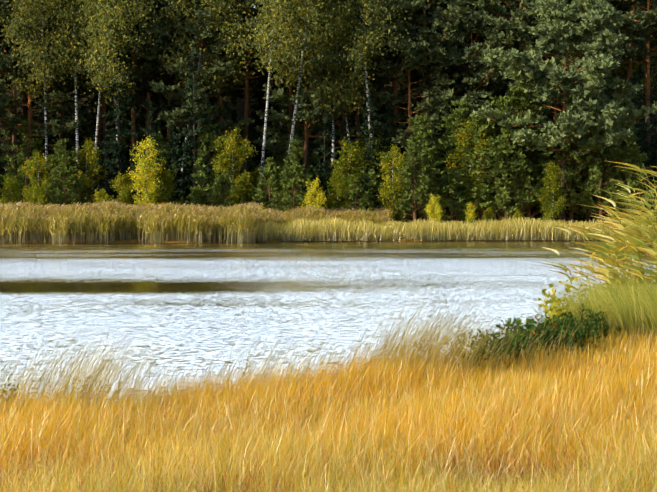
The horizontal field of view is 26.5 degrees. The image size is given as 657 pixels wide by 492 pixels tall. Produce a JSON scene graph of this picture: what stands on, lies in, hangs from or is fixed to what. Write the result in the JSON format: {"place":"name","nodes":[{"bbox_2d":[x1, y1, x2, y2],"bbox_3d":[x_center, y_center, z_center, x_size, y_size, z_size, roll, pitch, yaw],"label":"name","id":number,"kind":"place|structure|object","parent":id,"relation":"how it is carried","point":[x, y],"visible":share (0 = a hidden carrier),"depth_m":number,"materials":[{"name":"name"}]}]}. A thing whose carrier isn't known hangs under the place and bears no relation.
{"place":"outdoors","nodes":[
{"label":"outdoors","id":0,"kind":"place"},
{"bbox_2d":[0,241,655,407],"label":"water","id":1,"kind":"structure","parent":0,"point":[200,300],"depth_m":30.49,"materials":[{"name":"grey liquid"}]},
{"bbox_2d":[0,50,655,491],"bbox_3d":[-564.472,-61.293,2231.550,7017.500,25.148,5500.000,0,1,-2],"label":"ground","id":2,"kind":"structure","parent":0,"point":[240,112],"depth_m":133.89,"materials":[{"name":"soil"}]},
{"bbox_2d":[0,173,23,205],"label":"bush","id":3,"kind":"object","parent":2,"relation":"on","point":[12,182],"visible":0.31,"depth_m":101.89,"materials":[{"name":"green plant"}]},
{"bbox_2d":[0,0,54,143],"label":"pine","id":4,"kind":"object","parent":2,"relation":"on","point":[7,137],"visible":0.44,"depth_m":107.60,"materials":[{"name":"green plant"}]},
{"bbox_2d":[0,118,56,203],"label":"young pine","id":5,"kind":"object","parent":2,"relation":"on","point":[34,145],"visible":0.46,"depth_m":108.15,"materials":[{"name":"green plant"}]},
{"bbox_2d":[26,182,46,205],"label":"bush","id":6,"kind":"object","parent":2,"relation":"on","point":[38,194],"visible":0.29,"depth_m":100.83,"materials":[{"name":"green plant"}]},
{"bbox_2d":[19,150,55,203],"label":"yellow birch","id":7,"kind":"object","parent":2,"relation":"on","point":[40,167],"visible":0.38,"depth_m":104.92,"materials":[{"name":"green plant"}]},
{"bbox_2d":[0,8,77,201],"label":"birch tree","id":8,"kind":"object","parent":2,"relation":"on","point":[14,135],"visible":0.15,"depth_m":109.43,"materials":[{"name":"green plant"}]},
{"bbox_2d":[0,6,89,202],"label":"pine","id":9,"kind":"object","parent":2,"relation":"on","point":[56,124],"visible":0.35,"depth_m":107.46,"materials":[{"name":"green plant"}]},
{"bbox_2d":[0,0,90,198],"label":"birch","id":10,"kind":"object","parent":2,"relation":"on","point":[38,74],"visible":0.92,"depth_m":104.71,"materials":[{"name":"green plant"}]},
{"bbox_2d":[4,0,118,143],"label":"pine","id":11,"kind":"object","parent":2,"relation":"on","point":[61,136],"visible":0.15,"depth_m":107.75,"materials":[{"name":"green plant"}]},
{"bbox_2d":[40,156,87,205],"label":"young pine","id":12,"kind":"object","parent":2,"relation":"on","point":[63,164],"visible":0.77,"depth_m":102.76,"materials":[{"name":"green plant"}]},
{"bbox_2d":[42,138,96,204],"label":"young pine","id":13,"kind":"object","parent":2,"relation":"on","point":[60,151],"visible":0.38,"depth_m":104.83,"materials":[{"name":"green plant"}]},
{"bbox_2d":[25,0,115,192],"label":"birch","id":14,"kind":"object","parent":2,"relation":"on","point":[74,20],"visible":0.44,"depth_m":106.02,"materials":[{"name":"green plant"}]},
{"bbox_2d":[57,87,91,201],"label":"spruce","id":15,"kind":"object","parent":2,"relation":"on","point":[72,138],"visible":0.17,"depth_m":115.31,"materials":[{"name":"plant"}]},
{"bbox_2d":[68,138,109,205],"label":"yellow birch","id":16,"kind":"object","parent":2,"relation":"on","point":[90,152],"visible":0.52,"depth_m":105.65,"materials":[{"name":"green plant"}]},
{"bbox_2d":[50,0,145,197],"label":"pine","id":17,"kind":"object","parent":2,"relation":"on","point":[104,125],"visible":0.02,"depth_m":112.47,"materials":[{"name":"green plant"}]},
{"bbox_2d":[52,34,151,184],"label":"pine","id":18,"kind":"object","parent":2,"relation":"on","point":[139,132],"visible":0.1,"depth_m":112.73,"materials":[{"name":"green plant"}]},
{"bbox_2d":[52,0,153,202],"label":"birch","id":19,"kind":"object","parent":2,"relation":"on","point":[109,8],"visible":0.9,"depth_m":104.85,"materials":[{"name":"green plant"}]},
{"bbox_2d":[81,57,130,196],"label":"spruce","id":20,"kind":"object","parent":2,"relation":"on","point":[107,109],"visible":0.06,"depth_m":122.61,"materials":[{"name":"plant"}]},
{"bbox_2d":[51,0,166,170],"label":"birch","id":21,"kind":"object","parent":2,"relation":"on","point":[139,8],"visible":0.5,"depth_m":106.07,"materials":[{"name":"green plant"}]},
{"bbox_2d":[89,46,137,203],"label":"spruce","id":22,"kind":"object","parent":2,"relation":"on","point":[113,160],"visible":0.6,"depth_m":105.71,"materials":[{"name":"plant"}]},
{"bbox_2d":[109,172,135,204],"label":"bush","id":23,"kind":"object","parent":2,"relation":"on","point":[123,185],"visible":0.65,"depth_m":99.81,"materials":[{"name":"green plant"}]},
{"bbox_2d":[77,0,194,203],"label":"pine","id":24,"kind":"object","parent":2,"relation":"on","point":[153,32],"visible":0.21,"depth_m":110.31,"materials":[{"name":"green plant"}]},
{"bbox_2d":[126,136,165,206],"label":"birch","id":25,"kind":"object","parent":2,"relation":"on","point":[147,176],"visible":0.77,"depth_m":99.38,"materials":[{"name":"yellow plant"}]},
{"bbox_2d":[131,102,167,205],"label":"spruce","id":26,"kind":"object","parent":2,"relation":"on","point":[150,117],"visible":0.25,"depth_m":104.61,"materials":[{"name":"plant"}]},
{"bbox_2d":[106,0,208,158],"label":"pine","id":27,"kind":"object","parent":2,"relation":"on","point":[145,70],"visible":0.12,"depth_m":110.10,"materials":[{"name":"green plant"}]},
{"bbox_2d":[129,131,186,204],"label":"young pine","id":28,"kind":"object","parent":2,"relation":"on","point":[163,154],"visible":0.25,"depth_m":105.44,"materials":[{"name":"green plant"}]},
{"bbox_2d":[152,165,178,204],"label":"bush","id":29,"kind":"object","parent":2,"relation":"on","point":[167,178],"visible":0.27,"depth_m":101.24,"materials":[{"name":"green plant"}]},
{"bbox_2d":[116,0,231,190],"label":"pine","id":30,"kind":"object","parent":2,"relation":"on","point":[140,102],"visible":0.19,"depth_m":110.99,"materials":[{"name":"green plant"}]},
{"bbox_2d":[162,126,187,203],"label":"spruce","id":31,"kind":"object","parent":2,"relation":"on","point":[173,196],"visible":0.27,"depth_m":106.29,"materials":[{"name":"plant"}]},
{"bbox_2d":[155,63,205,202],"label":"spruce","id":32,"kind":"object","parent":2,"relation":"on","point":[182,139],"visible":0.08,"depth_m":113.71,"materials":[{"name":"plant"}]},
{"bbox_2d":[167,46,223,205],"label":"spruce","id":33,"kind":"object","parent":2,"relation":"on","point":[191,144],"visible":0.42,"depth_m":105.47,"materials":[{"name":"plant"}]},
{"bbox_2d":[185,186,206,206],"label":"bush","id":34,"kind":"object","parent":2,"relation":"on","point":[195,193],"visible":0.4,"depth_m":103.14,"materials":[{"name":"green plant"}]},
{"bbox_2d":[0,199,392,242],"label":"reeds","id":35,"kind":"object","parent":2,"relation":"on","point":[103,221],"visible":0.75,"depth_m":88.58,"materials":[{"name":"yellow plant"}]},
{"bbox_2d":[141,0,256,189],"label":"pine","id":36,"kind":"object","parent":2,"relation":"on","point":[175,119],"visible":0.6,"depth_m":107.27,"materials":[{"name":"green plant"}]},
{"bbox_2d":[142,0,265,157],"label":"pine","id":37,"kind":"object","parent":2,"relation":"on","point":[201,35],"visible":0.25,"depth_m":108.33,"materials":[{"name":"green plant"}]},
{"bbox_2d":[151,0,258,196],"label":"birch","id":38,"kind":"object","parent":2,"relation":"on","point":[218,5],"visible":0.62,"depth_m":107.52,"materials":[{"name":"green plant"}]},
{"bbox_2d":[181,123,244,205],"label":"young pine","id":39,"kind":"object","parent":2,"relation":"on","point":[204,138],"visible":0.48,"depth_m":105.70,"materials":[{"name":"green plant"}]},
{"bbox_2d":[204,173,246,207],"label":"young pine","id":40,"kind":"object","parent":2,"relation":"on","point":[221,190],"visible":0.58,"depth_m":103.34,"materials":[{"name":"green plant"}]},
{"bbox_2d":[208,127,257,205],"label":"yellow birch","id":41,"kind":"object","parent":2,"relation":"on","point":[242,183],"visible":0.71,"depth_m":105.11,"materials":[{"name":"green plant"}]},
{"bbox_2d":[188,0,299,206],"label":"pine","id":42,"kind":"object","parent":2,"relation":"on","point":[238,92],"visible":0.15,"depth_m":112.23,"materials":[{"name":"green plant"}]},
{"bbox_2d":[246,163,273,206],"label":"tree","id":43,"kind":"object","parent":2,"relation":"on","point":[255,179],"visible":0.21,"depth_m":108.67,"materials":[{"name":"green plant"}]},
{"bbox_2d":[234,35,287,202],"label":"spruce","id":44,"kind":"object","parent":2,"relation":"on","point":[250,129],"visible":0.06,"depth_m":122.62,"materials":[{"name":"plant"}]},
{"bbox_2d":[248,48,283,202],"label":"spruce","id":45,"kind":"object","parent":2,"relation":"on","point":[263,105],"visible":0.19,"depth_m":117.09,"materials":[{"name":"plant"}]},
{"bbox_2d":[246,157,291,210],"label":"young pine","id":46,"kind":"object","parent":2,"relation":"on","point":[275,184],"visible":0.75,"depth_m":104.25,"materials":[{"name":"green plant"}]},
{"bbox_2d":[216,0,331,205],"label":"birch","id":47,"kind":"object","parent":2,"relation":"on","point":[282,57],"visible":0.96,"depth_m":105.68,"materials":[{"name":"green plant"}]},
{"bbox_2d":[238,0,346,148],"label":"pine","id":48,"kind":"object","parent":2,"relation":"on","point":[290,92],"visible":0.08,"depth_m":111.71,"materials":[{"name":"green plant"}]},
{"bbox_2d":[269,164,316,211],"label":"young pine","id":49,"kind":"object","parent":2,"relation":"on","point":[295,175],"visible":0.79,"depth_m":102.48,"materials":[{"name":"green plant"}]},
{"bbox_2d":[264,120,323,204],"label":"young pine","id":50,"kind":"object","parent":2,"relation":"on","point":[281,162],"visible":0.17,"depth_m":112.46,"materials":[{"name":"green plant"}]},
{"bbox_2d":[278,138,316,208],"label":"young pine","id":51,"kind":"object","parent":2,"relation":"on","point":[293,157],"visible":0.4,"depth_m":106.22,"materials":[{"name":"green plant"}]},
{"bbox_2d":[253,8,358,203],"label":"pine","id":52,"kind":"object","parent":2,"relation":"on","point":[284,100],"visible":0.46,"depth_m":109.36,"materials":[{"name":"green plant"}]},
{"bbox_2d":[261,0,357,182],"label":"birch","id":53,"kind":"object","parent":2,"relation":"on","point":[305,26],"visible":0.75,"depth_m":106.72,"materials":[{"name":"green plant"}]},
{"bbox_2d":[267,44,355,186],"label":"tree","id":54,"kind":"object","parent":2,"relation":"on","point":[279,126],"visible":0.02,"depth_m":117.15,"materials":[{"name":"green plant"}]},
{"bbox_2d":[299,178,326,209],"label":"bush","id":55,"kind":"object","parent":2,"relation":"on","point":[319,199],"visible":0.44,"depth_m":101.44,"materials":[{"name":"yellow plant"}]},
{"bbox_2d":[308,116,338,207],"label":"spruce","id":56,"kind":"object","parent":2,"relation":"on","point":[326,169],"visible":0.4,"depth_m":108.69,"materials":[{"name":"plant"}]},
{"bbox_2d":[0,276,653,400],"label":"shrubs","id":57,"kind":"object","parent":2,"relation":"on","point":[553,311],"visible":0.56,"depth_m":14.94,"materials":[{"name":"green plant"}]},
{"bbox_2d":[0,269,656,491],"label":"grass","id":58,"kind":"structure","parent":2,"relation":"on","point":[356,441],"depth_m":10.00,"materials":[{"name":"plant"}]},
{"bbox_2d":[281,0,388,193],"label":"birch","id":59,"kind":"object","parent":2,"relation":"on","point":[343,96],"visible":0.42,"depth_m":108.51,"materials":[{"name":"green plant"}]},
{"bbox_2d":[323,167,350,210],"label":"yellow birch","id":60,"kind":"object","parent":2,"relation":"on","point":[334,201],"visible":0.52,"depth_m":103.45,"materials":[{"name":"green plant"}]},
{"bbox_2d":[299,6,382,196],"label":"birch","id":61,"kind":"object","parent":2,"relation":"on","point":[339,33],"visible":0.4,"depth_m":108.71,"materials":[{"name":"green plant"}]},
{"bbox_2d":[287,9,398,161],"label":"spruce tree","id":62,"kind":"object","parent":2,"relation":"on","point":[342,122],"visible":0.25,"depth_m":111.44,"materials":[{"name":"green plant"}]},
{"bbox_2d":[325,136,369,207],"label":"yellow birch","id":63,"kind":"object","parent":2,"relation":"on","point":[351,150],"visible":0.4,"depth_m":105.53,"materials":[{"name":"green plant"}]},
{"bbox_2d":[295,0,415,171],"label":"pine","id":64,"kind":"object","parent":2,"relation":"on","point":[357,121],"visible":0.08,"depth_m":109.43,"materials":[{"name":"green plant"}]},
{"bbox_2d":[342,180,374,212],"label":"young pine","id":65,"kind":"object","parent":2,"relation":"on","point":[356,191],"visible":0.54,"depth_m":102.58,"materials":[{"name":"green plant"}]},
{"bbox_2d":[325,3,407,175],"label":"tree","id":66,"kind":"object","parent":2,"relation":"on","point":[383,110],"visible":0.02,"depth_m":116.24,"materials":[{"name":"green plant"}]},
{"bbox_2d":[312,0,428,206],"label":"birch","id":67,"kind":"object","parent":2,"relation":"on","point":[363,57],"visible":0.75,"depth_m":107.48,"materials":[{"name":"green plant"}]},
{"bbox_2d":[353,139,391,209],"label":"young pine","id":68,"kind":"object","parent":2,"relation":"on","point":[373,176],"visible":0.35,"depth_m":106.11,"materials":[{"name":"green plant"}]},
{"bbox_2d":[354,93,396,219],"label":"spruce","id":69,"kind":"object","parent":2,"relation":"on","point":[369,144],"visible":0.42,"depth_m":106.24,"materials":[{"name":"plant"}]},
{"bbox_2d":[376,144,405,220],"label":"yellow birch","id":70,"kind":"object","parent":2,"relation":"on","point":[388,192],"visible":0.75,"depth_m":103.57,"materials":[{"name":"green plant"}]},
{"bbox_2d":[377,97,404,216],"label":"spruce","id":71,"kind":"object","parent":2,"relation":"on","point":[390,132],"visible":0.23,"depth_m":110.81,"materials":[{"name":"plant"}]},
{"bbox_2d":[339,0,472,221],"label":"pine","id":72,"kind":"object","parent":2,"relation":"on","point":[412,7],"visible":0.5,"depth_m":108.92,"materials":[{"name":"green plant"}]},
{"bbox_2d":[361,18,466,220],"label":"pine","id":73,"kind":"object","parent":2,"relation":"on","point":[411,47],"visible":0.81,"depth_m":109.66,"materials":[{"name":"green plant"}]},
{"bbox_2d":[390,135,447,222],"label":"young pine","id":74,"kind":"object","parent":2,"relation":"on","point":[422,175],"visible":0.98,"depth_m":102.57,"materials":[{"name":"green plant"}]},
{"bbox_2d":[391,113,449,221],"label":"young pine","id":75,"kind":"object","parent":2,"relation":"on","point":[418,127],"visible":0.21,"depth_m":105.93,"materials":[{"name":"green plant"}]},
{"bbox_2d":[375,0,480,220],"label":"pine","id":76,"kind":"object","parent":2,"relation":"on","point":[437,57],"visible":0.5,"depth_m":109.37,"materials":[{"name":"green plant"}]},
{"bbox_2d":[399,53,468,161],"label":"pine","id":77,"kind":"object","parent":2,"relation":"on","point":[417,85],"visible":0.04,"depth_m":114.61,"materials":[{"name":"green plant"}]},
{"bbox_2d":[425,194,444,222],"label":"bush","id":78,"kind":"object","parent":2,"relation":"on","point":[432,212],"visible":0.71,"depth_m":100.96,"materials":[{"name":"yellow plant"}]},
{"bbox_2d":[230,215,655,241],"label":"reeds","id":79,"kind":"object","parent":2,"relation":"on","point":[332,229],"visible":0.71,"depth_m":91.99,"materials":[{"name":"yellow plant"}]},
{"bbox_2d":[398,0,506,222],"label":"pine","id":80,"kind":"object","parent":2,"relation":"on","point":[465,4],"visible":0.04,"depth_m":112.75,"materials":[{"name":"green plant"}]},
{"bbox_2d":[435,172,472,220],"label":"young pine","id":81,"kind":"object","parent":2,"relation":"on","point":[452,182],"visible":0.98,"depth_m":103.83,"materials":[{"name":"green plant"}]},
{"bbox_2d":[430,100,484,220],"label":"young pine","id":82,"kind":"object","parent":2,"relation":"on","point":[461,114],"visible":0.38,"depth_m":106.55,"materials":[{"name":"green plant"}]},
{"bbox_2d":[443,117,489,221],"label":"yellow birch","id":83,"kind":"object","parent":2,"relation":"on","point":[465,137],"visible":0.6,"depth_m":104.94,"materials":[{"name":"green plant"}]},
{"bbox_2d":[425,7,516,152],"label":"pine","id":84,"kind":"object","parent":2,"relation":"on","point":[472,24],"visible":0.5,"depth_m":110.05,"materials":[{"name":"green plant"}]},
{"bbox_2d":[448,115,515,220],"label":"young pine","id":85,"kind":"object","parent":2,"relation":"on","point":[481,121],"visible":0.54,"depth_m":104.47,"materials":[{"name":"green plant"}]},
{"bbox_2d":[462,0,528,105],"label":"pine","id":86,"kind":"object","parent":2,"relation":"on","point":[474,36],"depth_m":113.49,"materials":[{"name":"green plant"}]},
{"bbox_2d":[472,95,535,220],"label":"young pine","id":87,"kind":"object","parent":2,"relation":"on","point":[500,104],"visible":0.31,"depth_m":104.93,"materials":[{"name":"green plant"}]},
{"bbox_2d":[476,128,540,219],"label":"young pine","id":88,"kind":"object","parent":2,"relation":"on","point":[506,208],"visible":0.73,"depth_m":103.83,"materials":[{"name":"green plant"}]},
{"bbox_2d":[452,0,569,216],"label":"pine","id":89,"kind":"object","parent":2,"relation":"on","point":[521,31],"visible":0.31,"depth_m":109.07,"materials":[{"name":"green plant"}]},
{"bbox_2d":[483,0,544,218],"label":"pine","id":90,"kind":"object","parent":2,"relation":"on","point":[506,4],"visible":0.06,"depth_m":111.76,"materials":[{"name":"green plant"}]},
{"bbox_2d":[479,85,559,217],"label":"young pine","id":91,"kind":"object","parent":2,"relation":"on","point":[518,92],"visible":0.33,"depth_m":105.40,"materials":[{"name":"green plant"}]},
{"bbox_2d":[508,102,568,219],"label":"young pine","id":92,"kind":"object","parent":2,"relation":"on","point":[537,177],"visible":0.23,"depth_m":105.22,"materials":[{"name":"green plant"}]},
{"bbox_2d":[511,96,567,221],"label":"tree","id":93,"kind":"object","parent":2,"relation":"on","point":[533,210],"visible":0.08,"depth_m":108.89,"materials":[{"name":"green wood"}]},
{"bbox_2d":[536,159,568,222],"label":"yellow birch","id":94,"kind":"object","parent":2,"relation":"on","point":[551,205],"visible":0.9,"depth_m":103.08,"materials":[{"name":"green plant"}]},
{"bbox_2d":[503,0,610,220],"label":"pine","id":95,"kind":"object","parent":2,"relation":"on","point":[530,21],"visible":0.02,"depth_m":110.68,"materials":[{"name":"green plant"}]},
{"bbox_2d":[470,0,656,222],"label":"pine","id":96,"kind":"object","parent":2,"relation":"on","point":[590,26],"visible":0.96,"depth_m":101.82,"materials":[{"name":"green plant"}]},
{"bbox_2d":[533,123,604,222],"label":"young pine","id":97,"kind":"object","parent":2,"relation":"on","point":[571,204],"visible":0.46,"depth_m":104.30,"materials":[{"name":"green plant"}]},
{"bbox_2d":[526,22,641,162],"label":"tree","id":98,"kind":"object","parent":2,"relation":"on","point":[611,90],"visible":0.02,"depth_m":116.19,"materials":[{"name":"green plant"}]},
{"bbox_2d":[557,111,615,222],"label":"young pine","id":99,"kind":"object","parent":2,"relation":"on","point":[583,179],"visible":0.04,"depth_m":105.77,"materials":[{"name":"green plant"}]},
{"bbox_2d":[537,161,656,297],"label":"reed clump","id":100,"kind":"object","parent":2,"relation":"on","point":[615,252],"visible":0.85,"depth_m":21.33,"materials":[{"name":"plant"}]},
{"bbox_2d":[566,112,634,221],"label":"young pine","id":101,"kind":"object","parent":2,"relation":"on","point":[596,169],"visible":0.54,"depth_m":103.92,"materials":[{"name":"green plant"}]},
{"bbox_2d":[547,0,653,220],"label":"pine","id":102,"kind":"object","parent":2,"relation":"on","point":[621,6],"visible":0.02,"depth_m":112.38,"materials":[{"name":"green plant"}]},
{"bbox_2d":[603,113,651,219],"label":"young pine","id":103,"kind":"object","parent":2,"relation":"on","point":[624,143],"visible":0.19,"depth_m":105.87,"materials":[{"name":"green plant"}]},
{"bbox_2d":[602,135,656,220],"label":"young pine","id":104,"kind":"object","parent":2,"relation":"on","point":[632,155],"visible":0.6,"depth_m":102.97,"materials":[{"name":"green plant"}]},
{"bbox_2d":[606,32,656,120],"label":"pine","id":105,"kind":"object","parent":2,"relation":"on","point":[635,68],"visible":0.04,"depth_m":118.32,"materials":[{"name":"green plant"}]},
{"bbox_2d":[607,0,656,217],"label":"pine","id":106,"kind":"object","parent":2,"relation":"on","point":[648,26],"visible":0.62,"depth_m":108.89,"materials":[{"name":"green plant"}]},
{"bbox_2d":[616,0,656,207],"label":"pine","id":107,"kind":"object","parent":2,"relation":"on","point":[633,12],"visible":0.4,"depth_m":109.19,"materials":[{"name":"green plant"}]},
{"bbox_2d":[620,71,653,218],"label":"tree","id":108,"kind":"object","parent":2,"relation":"on","point":[639,130],"visible":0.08,"depth_m":108.77,"materials":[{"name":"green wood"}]},
{"bbox_2d":[631,65,655,218],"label":"tree","id":109,"kind":"object","parent":2,"relation":"on","point":[640,98],"visible":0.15,"depth_m":114.38,"materials":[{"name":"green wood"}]},
{"bbox_2d":[632,74,656,219],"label":"tree","id":110,"kind":"object","parent":2,"relation":"on","point":[650,149],"visible":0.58,"depth_m":107.73,"materials":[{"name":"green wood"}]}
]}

